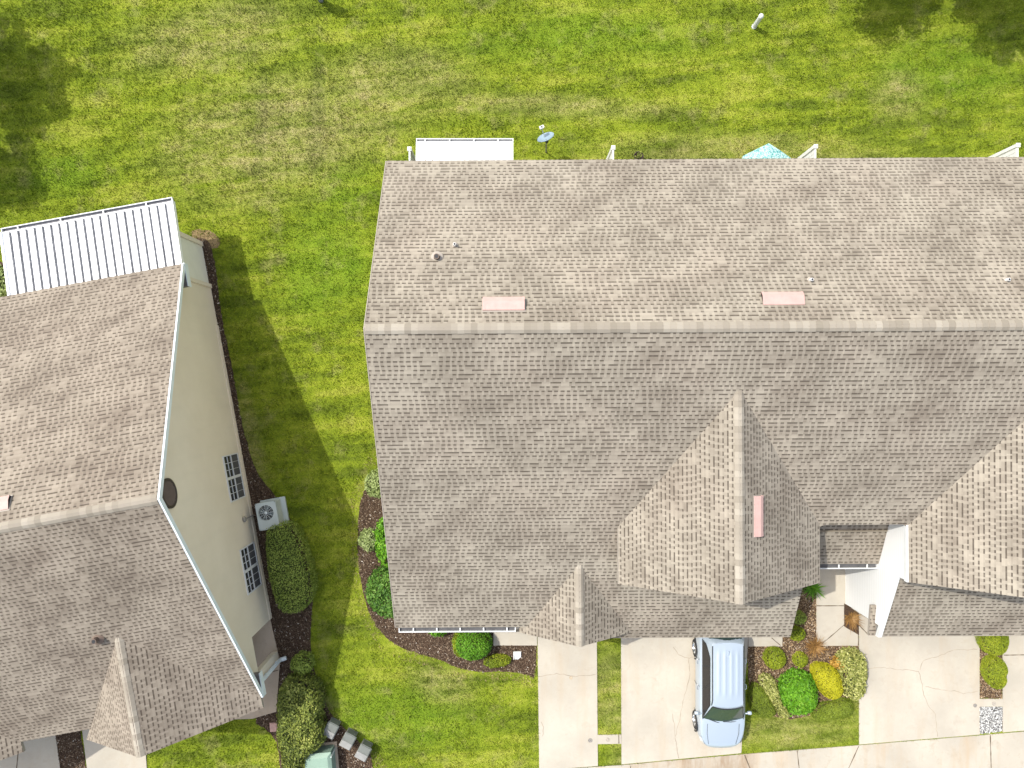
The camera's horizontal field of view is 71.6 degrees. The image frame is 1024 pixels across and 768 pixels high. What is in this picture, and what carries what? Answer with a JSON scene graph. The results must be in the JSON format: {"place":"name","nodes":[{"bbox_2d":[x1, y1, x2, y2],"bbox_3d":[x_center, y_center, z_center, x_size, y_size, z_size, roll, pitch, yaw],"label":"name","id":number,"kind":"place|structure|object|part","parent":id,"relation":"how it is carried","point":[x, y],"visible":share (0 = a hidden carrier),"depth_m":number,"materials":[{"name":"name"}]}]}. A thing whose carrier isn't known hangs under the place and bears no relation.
{"place":"outdoors","nodes":[
{"label":"outdoors","id":0,"kind":"place"},
{"bbox_2d":[0,736,59,767],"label":"driveway","id":1,"kind":"structure","parent":0,"point":[40,753],"depth_m":27.96,"materials":[{"name":"concrete"}]},
{"bbox_2d":[82,729,146,767],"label":"driveway","id":2,"kind":"structure","parent":0,"point":[97,755],"depth_m":27.96,"materials":[{"name":"concrete"}]},
{"bbox_2d":[192,229,219,247],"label":"dry ground","id":3,"kind":"structure","parent":0,"point":[212,242],"depth_m":27.99,"materials":[{"name":"soil"}]},
{"bbox_2d":[0,0,1023,767],"bbox_3d":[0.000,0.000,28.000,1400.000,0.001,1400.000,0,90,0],"label":"lawn","id":4,"kind":"structure","parent":0,"point":[564,132],"depth_m":28.00,"materials":[{"name":"plant"}]},
{"bbox_2d":[0,197,286,759],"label":"gabled house","id":5,"kind":"structure","parent":4,"relation":"on","point":[135,614],"depth_m":23.39,"materials":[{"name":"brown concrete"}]},
{"bbox_2d":[222,452,245,502],"bbox_3d":[-10.500,3.513,26.860,0.045,1.400,1.740,-10,90,0],"label":"window","id":6,"kind":"structure","parent":5,"relation":"in","point":[231,462],"depth_m":26.84,"materials":[{"name":"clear glass"}]},
{"bbox_2d":[239,542,261,594],"bbox_3d":[-9.870,6.946,26.860,0.045,1.400,1.700,-10,90,0],"label":"window","id":7,"kind":"structure","parent":5,"relation":"in","point":[249,560],"depth_m":26.84,"materials":[{"name":"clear glass"}]},
{"bbox_2d":[237,619,279,718],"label":"porch floor","id":8,"kind":"structure","parent":4,"relation":"on","point":[264,642],"depth_m":27.94,"materials":[{"name":"concrete"}]},
{"bbox_2d":[190,230,536,767],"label":"dry grass","id":9,"kind":"structure","parent":4,"relation":"on","point":[370,609],"depth_m":27.98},
{"bbox_2d":[407,147,415,160],"bbox_3d":[-3.784,-8.040,27.075,0.150,1.850,1.425,0,90,0],"label":"privacy panel","id":10,"kind":"object","parent":4,"relation":"on","point":[412,157],"visible":0.36,"depth_m":26.30,"materials":[{"name":"white plastic"}]},
{"bbox_2d":[0,238,1001,767],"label":"mulch bed","id":11,"kind":"object","parent":4,"relation":"on","point":[424,634],"visible":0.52,"depth_m":27.99,"materials":[{"name":"brown wood"}]},
{"bbox_2d":[0,265,6,296],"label":"shrub","id":12,"kind":"object","parent":11,"relation":"on","point":[3,290],"visible":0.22,"depth_m":27.35,"materials":[{"name":"green plant"}]},
{"bbox_2d":[255,496,288,530],"bbox_3d":[-9.324,5.032,27.610,0.980,0.780,1.075,-10,90,0],"label":"air conditioner","id":13,"kind":"object","parent":11,"relation":"on","point":[271,512],"visible":0.98,"depth_m":27.30,"materials":[{"name":"metal"}]},
{"bbox_2d":[270,722,277,731],"bbox_3d":[-9.371,13.495,27.948,0.310,0.075,0.360,-4,90,0],"label":"paver","id":14,"kind":"object","parent":11,"relation":"on","point":[273,726],"visible":0.79,"depth_m":27.91,"materials":[{"name":"pink stone"}]},
{"bbox_2d":[265,519,318,613],"bbox_3d":[-8.516,7.046,27.377,1.889,1.258,3.538,0,90,0],"label":"hedge","id":15,"kind":"object","parent":11,"relation":"on","point":[288,576],"visible":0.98,"depth_m":26.91,"materials":[{"name":"green plant"}]},
{"bbox_2d":[275,671,327,767],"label":"hedge","id":16,"kind":"object","parent":11,"relation":"on","point":[299,709],"visible":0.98,"depth_m":26.89,"materials":[{"name":"green plant"}]},
{"bbox_2d":[290,650,315,675],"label":"shrub","id":17,"kind":"object","parent":11,"relation":"on","point":[300,666],"visible":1,"depth_m":27.40,"materials":[{"name":"green plant"}]},
{"bbox_2d":[304,741,338,767],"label":"transformer","id":18,"kind":"object","parent":11,"relation":"on","point":[325,755],"visible":0.91,"depth_m":27.26,"materials":[{"name":"metal"}]},
{"bbox_2d":[322,717,340,739],"bbox_3d":[-7.030,13.417,27.707,0.480,0.585,0.605,28,90,0],"label":"utility box","id":19,"kind":"object","parent":11,"relation":"on","point":[331,728],"visible":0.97,"depth_m":27.48,"materials":[{"name":"plastic"}]},
{"bbox_2d":[330,718,339,725],"bbox_3d":[-6.896,13.165,27.700,0.340,0.340,0.035,28,90,0],"label":"door","id":20,"kind":"structure","parent":19,"relation":"in","point":[334,721],"depth_m":27.68,"materials":[{"name":"grey plastic"}]},
{"bbox_2d":[339,727,357,750],"bbox_3d":[-6.361,13.838,27.707,0.480,0.585,0.605,28,90,0],"label":"utility box","id":21,"kind":"object","parent":11,"relation":"on","point":[348,739],"visible":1,"depth_m":27.48,"materials":[{"name":"plastic"}]},
{"bbox_2d":[347,728,356,736],"bbox_3d":[-6.227,13.586,27.700,0.340,0.340,0.035,28,90,0],"label":"door","id":22,"kind":"structure","parent":21,"relation":"in","point":[350,731],"depth_m":27.68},
{"bbox_2d":[354,739,372,761],"bbox_3d":[-5.767,14.284,27.707,0.480,0.585,0.605,28,90,0],"label":"utility box","id":23,"kind":"object","parent":11,"relation":"on","point":[363,751],"visible":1,"depth_m":27.48,"materials":[{"name":"plastic"}]},
{"bbox_2d":[363,740,371,747],"bbox_3d":[-5.633,14.032,27.700,0.340,0.340,0.035,28,90,0],"label":"door","id":24,"kind":"structure","parent":23,"relation":"in","point":[366,743],"depth_m":27.68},
{"bbox_2d":[357,527,376,552],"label":"shrub","id":25,"kind":"object","parent":11,"relation":"on","point":[365,539],"visible":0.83,"depth_m":27.43,"materials":[{"name":"green plant"}]},
{"bbox_2d":[364,468,380,497],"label":"shrub","id":26,"kind":"object","parent":11,"relation":"on","point":[372,486],"visible":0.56,"depth_m":27.21,"materials":[{"name":"green plant"}]},
{"bbox_2d":[364,565,393,618],"bbox_3d":[-4.691,8.011,27.282,1.928,1.487,2.023,0,90,0],"label":"shrub","id":27,"kind":"object","parent":11,"relation":"on","point":[378,595],"visible":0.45,"depth_m":26.80,"materials":[{"name":"green plant"}]},
{"bbox_2d":[372,516,387,567],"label":"shrub","id":28,"kind":"object","parent":11,"relation":"on","point":[381,549],"visible":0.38,"depth_m":26.84,"materials":[{"name":"green plant"}]},
{"bbox_2d":[428,632,447,637],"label":"shrub","id":29,"kind":"object","parent":11,"relation":"on","point":[436,634],"visible":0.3,"depth_m":27.52,"materials":[{"name":"green plant"}]},
{"bbox_2d":[451,632,464,656],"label":"shrub","id":30,"kind":"object","parent":11,"relation":"on","point":[454,639],"visible":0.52,"depth_m":27.47,"materials":[{"name":"green plant"}]},
{"bbox_2d":[453,632,492,660],"bbox_3d":[-1.509,10.056,27.461,1.582,1.074,1.342,0,90,0],"label":"shrub","id":31,"kind":"object","parent":11,"relation":"on","point":[472,646],"visible":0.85,"depth_m":27.16,"materials":[{"name":"green plant"}]},
{"bbox_2d":[483,653,510,667],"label":"shrub","id":32,"kind":"object","parent":11,"relation":"on","point":[498,662],"visible":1,"depth_m":27.71,"materials":[{"name":"green plant"}]},
{"bbox_2d":[513,651,520,659],"bbox_3d":[0.202,10.683,27.953,0.340,0.095,0.340,0,90,0],"label":"splash block","id":33,"kind":"object","parent":11,"relation":"on","point":[516,654],"depth_m":27.94,"materials":[{"name":"white concrete"}]},
{"bbox_2d":[747,682,776,717],"bbox_3d":[9.812,12.373,27.755,1.130,0.474,1.397,0,90,0],"label":"shrub","id":34,"kind":"object","parent":11,"relation":"on","point":[763,707],"visible":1,"depth_m":27.61,"materials":[{"name":"green plant"}]},
{"bbox_2d":[757,672,789,718],"bbox_3d":[10.241,12.174,27.686,1.274,0.648,1.807,0,90,0],"label":"shrub","id":35,"kind":"object","parent":11,"relation":"on","point":[769,687],"visible":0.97,"depth_m":27.54,"materials":[{"name":"green plant"}]},
{"bbox_2d":[762,646,787,669],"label":"shrub","id":36,"kind":"object","parent":11,"relation":"on","point":[777,659],"visible":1,"depth_m":27.52,"materials":[{"name":"green plant"}]},
{"bbox_2d":[790,625,805,642],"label":"shrub","id":37,"kind":"object","parent":11,"relation":"on","point":[798,635],"visible":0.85,"depth_m":27.61,"materials":[{"name":"green plant"}]},
{"bbox_2d":[776,667,819,716],"bbox_3d":[11.134,11.984,27.476,1.645,1.112,1.840,0,90,0],"label":"shrub","id":38,"kind":"object","parent":11,"relation":"on","point":[798,695],"visible":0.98,"depth_m":27.24,"materials":[{"name":"green plant"}]},
{"bbox_2d":[792,650,807,667],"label":"shrub","id":39,"kind":"object","parent":11,"relation":"on","point":[802,661],"visible":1,"depth_m":27.67,"materials":[{"name":"green plant"}]},
{"bbox_2d":[794,610,806,624],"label":"shrub","id":40,"kind":"object","parent":11,"relation":"on","point":[800,619],"visible":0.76,"depth_m":27.59,"materials":[{"name":"green plant"}]},
{"bbox_2d":[801,580,825,600],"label":"palm plant","id":41,"kind":"object","parent":11,"relation":"on","point":[812,590],"visible":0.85,"depth_m":27.83,"materials":[{"name":"green plant"}]},
{"bbox_2d":[802,634,827,657],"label":"ornamental grass","id":42,"kind":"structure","parent":11,"relation":"on","point":[814,647],"depth_m":27.83,"materials":[{"name":"beige plant"}]},
{"bbox_2d":[809,661,843,699],"bbox_3d":[12.275,11.552,27.568,1.222,0.846,1.399,0,90,0],"label":"shrub","id":43,"kind":"object","parent":11,"relation":"on","point":[830,686],"visible":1,"depth_m":27.32,"materials":[{"name":"yellow plant"}]},
{"bbox_2d":[810,697,854,720],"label":"shrub","id":44,"kind":"object","parent":11,"relation":"on","point":[843,709],"visible":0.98,"depth_m":27.69,"materials":[{"name":"green plant"}]},
{"bbox_2d":[829,656,844,669],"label":"shrub","id":45,"kind":"object","parent":11,"relation":"on","point":[833,661],"visible":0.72,"depth_m":27.72,"materials":[{"name":"orange plant"}]},
{"bbox_2d":[834,645,867,700],"bbox_3d":[13.177,11.248,27.489,1.194,1.069,1.972,0,90,0],"label":"shrub","id":46,"kind":"object","parent":11,"relation":"on","point":[854,661],"visible":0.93,"depth_m":27.18,"materials":[{"name":"green plant"}]},
{"bbox_2d":[747,589,1002,719],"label":"bark litter","id":47,"kind":"object","parent":11,"relation":"on","point":[799,649],"visible":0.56,"depth_m":27.96,"materials":[{"name":"brown wood"}]},
{"bbox_2d":[974,636,1008,656],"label":"shrub","id":48,"kind":"object","parent":11,"relation":"on","point":[997,645],"visible":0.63,"depth_m":27.38,"materials":[{"name":"green plant"}]},
{"bbox_2d":[980,655,1007,688],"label":"shrub","id":49,"kind":"object","parent":11,"relation":"on","point":[998,673],"visible":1,"depth_m":27.45,"materials":[{"name":"green plant"}]},
{"bbox_2d":[537,125,553,152],"bbox_3d":[1.252,-9.255,27.090,0.620,1.822,0.620,0,90,0],"label":"satellite dish","id":50,"kind":"object","parent":4,"relation":"on","point":[545,137],"visible":1,"depth_m":26.56,"materials":[{"name":"grey metal"}]},
{"bbox_2d":[598,734,620,743],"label":"walkway","id":51,"kind":"structure","parent":4,"relation":"on","point":[615,739],"depth_m":27.96,"materials":[{"name":"concrete"}]},
{"bbox_2d":[606,145,614,158],"bbox_3d":[3.736,-8.085,27.075,0.150,1.850,1.425,0,90,0],"label":"privacy panel","id":52,"kind":"object","parent":4,"relation":"on","point":[611,153],"visible":0.35,"depth_m":26.29,"materials":[{"name":"white plastic"}]},
{"bbox_2d":[633,151,643,158],"bbox_3d":[4.911,-8.884,27.716,0.435,0.568,0.375,0,90,0],"label":"flower pot","id":53,"kind":"object","parent":4,"relation":"on","point":[638,155],"visible":0.85,"depth_m":27.68,"materials":[{"name":"green plant"}]},
{"bbox_2d":[363,138,1023,646],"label":"townhouse row","id":54,"kind":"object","parent":4,"relation":"on","point":[681,398],"visible":1,"depth_m":22.10,"materials":[{"name":"concrete"}]},
{"bbox_2d":[751,13,763,28],"bbox_3d":[9.535,-14.076,27.540,0.199,0.920,0.199,0,90,0],"label":"marker post","id":55,"kind":"object","parent":4,"relation":"on","point":[758,20],"visible":1,"depth_m":27.46,"materials":[{"name":"white plastic"}]},
{"bbox_2d":[742,143,789,158],"bbox_3d":[9.270,-7.720,26.665,1.877,2.670,2.081,0,90,0],"label":"patio umbrella","id":56,"kind":"object","parent":4,"relation":"on","point":[768,150],"visible":0.09,"depth_m":25.75,"materials":[{"name":"fabric"}]},
{"bbox_2d":[582,731,1023,767],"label":"apron","id":57,"kind":"object","parent":4,"relation":"on","point":[1002,750],"visible":1,"depth_m":27.97,"materials":[{"name":"concrete"}]},
{"bbox_2d":[798,144,817,157],"bbox_3d":[11.206,-8.130,27.075,0.150,1.850,1.425,0,90,0],"label":"privacy panel","id":58,"kind":"object","parent":4,"relation":"on","point":[810,152],"visible":0.3,"depth_m":26.55,"materials":[{"name":"white plastic"}]},
{"bbox_2d":[979,707,1002,733],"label":"gravel","id":59,"kind":"structure","parent":4,"relation":"on","point":[991,725],"depth_m":27.96,"materials":[{"name":"grey gravel"}]},
{"bbox_2d":[989,143,1020,156],"bbox_3d":[18.676,-8.175,27.075,0.150,1.850,1.425,0,90,0],"label":"privacy panel","id":60,"kind":"object","parent":4,"relation":"on","point":[1012,151],"visible":0.31,"depth_m":26.59,"materials":[{"name":"white plastic"}]},
{"bbox_2d":[493,627,536,644],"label":"walkway","id":61,"kind":"structure","parent":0,"point":[509,638],"depth_m":27.96,"materials":[{"name":"concrete"}]},
{"bbox_2d":[538,637,597,767],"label":"driveway","id":62,"kind":"structure","parent":0,"point":[568,721],"depth_m":27.96,"materials":[{"name":"concrete"}]},
{"bbox_2d":[621,637,747,763],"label":"driveway","id":63,"kind":"structure","parent":0,"point":[657,691],"depth_m":27.96,"materials":[{"name":"concrete"}]},
{"bbox_2d":[692,637,751,747],"bbox_3d":[7.990,11.655,27.074,2.180,1.768,4.648,0,90,0],"label":"parked car","id":64,"kind":"object","parent":63,"relation":"on","point":[718,716],"visible":0.87,"depth_m":26.57,"materials":[{"name":"grey paint"}]},
{"bbox_3d":[8.000,9.493,26.630,1.408,0.460,0.200,0,90,0],"label":"rear window","id":65,"kind":"part","parent":64,"relation":"part of","materials":[{"name":"grey glass"}]},
{"bbox_2d":[748,637,781,645],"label":"walkway","id":66,"kind":"structure","parent":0,"point":[764,641],"depth_m":27.96,"materials":[{"name":"concrete"}]},
{"bbox_2d":[816,569,866,645],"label":"walkway","id":67,"kind":"structure","parent":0,"point":[832,629],"depth_m":27.96,"materials":[{"name":"concrete"}]},
{"bbox_2d":[844,604,858,634],"bbox_3d":[13.359,9.255,27.952,0.594,0.001,1.247,0,90,0],"label":"mulch patch","id":68,"kind":"object","parent":67,"relation":"on","point":[848,610],"visible":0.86,"depth_m":27.95,"materials":[{"name":"brown wood"}]},
{"bbox_2d":[843,611,862,631],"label":"ornamental grass","id":69,"kind":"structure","parent":68,"relation":"on","point":[852,619],"depth_m":27.85,"materials":[{"name":"beige plant"}]},
{"bbox_2d":[859,615,979,744],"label":"driveway","id":70,"kind":"structure","parent":0,"point":[922,687],"depth_m":27.96,"materials":[{"name":"concrete"}]},
{"bbox_2d":[980,699,1002,706],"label":"walkway","id":71,"kind":"structure","parent":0,"point":[987,702],"depth_m":27.96,"materials":[{"name":"concrete"}]},
{"bbox_2d":[1002,636,1023,731],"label":"driveway","id":72,"kind":"structure","parent":0,"point":[1013,696],"depth_m":27.96,"materials":[{"name":"concrete"}]}
]}

